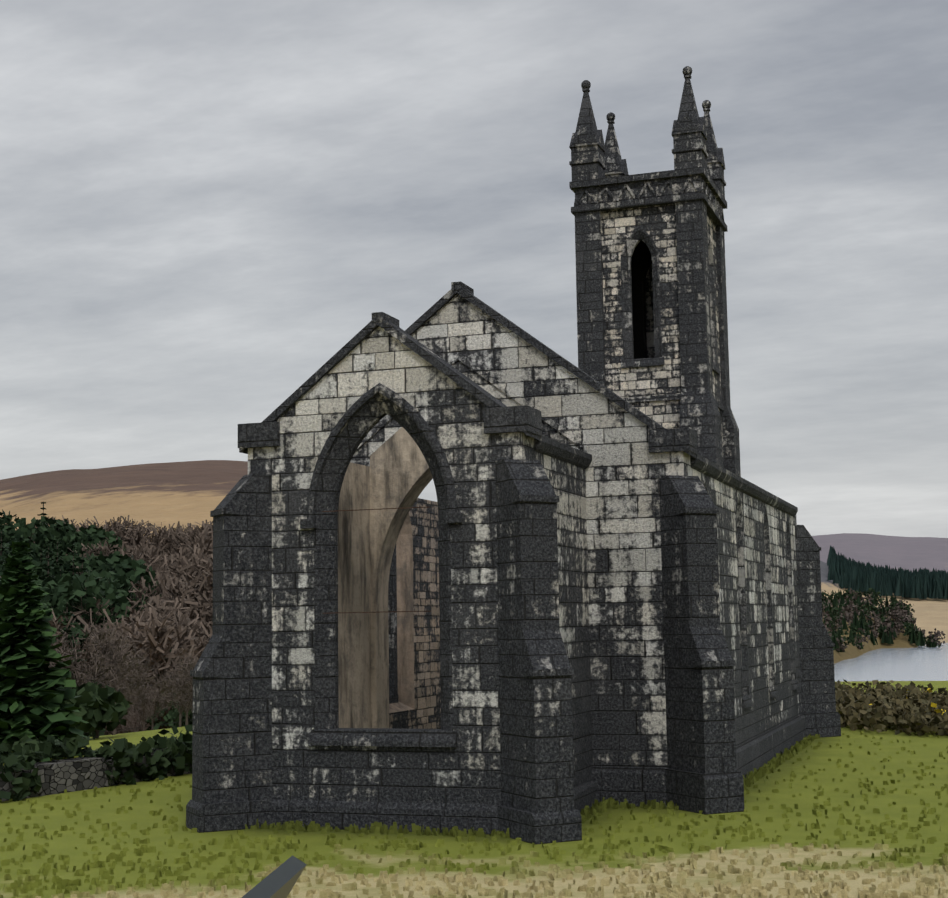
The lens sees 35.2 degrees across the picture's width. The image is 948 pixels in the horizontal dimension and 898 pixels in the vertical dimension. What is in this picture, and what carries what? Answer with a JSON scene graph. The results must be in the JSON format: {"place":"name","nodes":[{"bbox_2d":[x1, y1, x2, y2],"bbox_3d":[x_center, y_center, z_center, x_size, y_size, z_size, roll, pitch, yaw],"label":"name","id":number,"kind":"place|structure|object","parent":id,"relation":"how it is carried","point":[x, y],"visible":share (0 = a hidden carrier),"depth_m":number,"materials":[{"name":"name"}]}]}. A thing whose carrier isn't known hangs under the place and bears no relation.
{"place":"outdoors","nodes":[
{"label":"outdoors","id":0,"kind":"place"},
{"bbox_2d":[0,460,247,734],"bbox_3d":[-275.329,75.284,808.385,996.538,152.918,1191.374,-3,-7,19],"label":"hill","id":1,"kind":"structure","parent":0,"point":[183,493],"depth_m":443.89,"materials":[{"name":"beige plant"}]},
{"bbox_2d":[0,681,947,897],"bbox_3d":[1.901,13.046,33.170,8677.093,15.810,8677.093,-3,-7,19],"label":"ground","id":2,"kind":"structure","parent":0,"point":[68,841],"depth_m":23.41,"materials":[{"name":"green plant"}]},
{"bbox_2d":[0,541,91,762],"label":"conifer tree","id":3,"kind":"object","parent":2,"relation":"on","point":[28,654],"visible":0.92,"depth_m":40.10,"materials":[{"name":"green plant"}]},
{"bbox_2d":[0,748,191,801],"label":"boundary wall","id":4,"kind":"structure","parent":2,"relation":"on","point":[72,774],"depth_m":31.12,"materials":[{"name":"stone"}]},
{"bbox_2d":[0,725,192,801],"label":"ivy hedge","id":5,"kind":"object","parent":2,"relation":"on","point":[123,752],"visible":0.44,"depth_m":31.99,"materials":[{"name":"green plant"}]},
{"bbox_2d":[0,502,212,739],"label":"forest trees","id":6,"kind":"object","parent":2,"relation":"on","point":[131,605],"visible":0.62,"depth_m":137.67,"materials":[{"name":"brown plant"}]},
{"bbox_2d":[87,719,192,732],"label":"wire","id":7,"kind":"object","parent":2,"relation":"on","point":[144,726],"visible":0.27,"depth_m":83.88,"materials":[{"name":"black metal"}]},
{"bbox_2d":[241,855,306,897],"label":"info sign","id":8,"kind":"object","parent":2,"relation":"on","point":[280,881],"visible":1,"depth_m":4.05,"materials":[{"name":"metal"}]},
{"bbox_2d":[186,66,840,844],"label":"church","id":9,"kind":"structure","parent":2,"relation":"on","point":[560,604],"depth_m":26.95,"materials":[{"name":"stone"}]},
{"bbox_2d":[835,679,947,735],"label":"hedge","id":10,"kind":"object","parent":2,"relation":"on","point":[911,707],"visible":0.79,"depth_m":44.55,"materials":[{"name":"green plant"}]},
{"bbox_2d":[0,0,947,537],"label":"sky","id":11,"kind":"structure","parent":0,"point":[203,203],"materials":[{"name":"grey"}]},
{"bbox_2d":[822,607,917,663],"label":"hill headland","id":12,"kind":"structure","parent":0,"point":[899,641],"depth_m":680.80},
{"bbox_2d":[821,588,945,651],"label":"trees","id":13,"kind":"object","parent":12,"relation":"on","point":[839,612],"visible":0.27,"depth_m":730.70,"materials":[{"name":"green plant"}]},
{"bbox_2d":[812,533,947,571],"bbox_3d":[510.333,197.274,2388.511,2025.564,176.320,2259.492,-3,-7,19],"label":"hill","id":14,"kind":"structure","parent":0,"point":[911,553],"depth_m":2099.03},
{"bbox_2d":[820,561,947,642],"bbox_3d":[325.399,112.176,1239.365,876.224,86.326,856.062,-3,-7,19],"label":"field","id":15,"kind":"structure","parent":0,"point":[930,614],"depth_m":1079.94,"materials":[{"name":"beige plant"}]},
{"bbox_2d":[827,545,947,598],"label":"conifer forest","id":16,"kind":"object","parent":15,"relation":"on","point":[855,576],"visible":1,"depth_m":1168.15,"materials":[{"name":"green plant"}]},
{"bbox_2d":[834,643,947,681],"bbox_3d":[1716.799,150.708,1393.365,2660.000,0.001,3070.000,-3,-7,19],"label":"lake","id":17,"kind":"structure","parent":0,"point":[921,663],"depth_m":467.43,"materials":[{"name":"grey liquid"}]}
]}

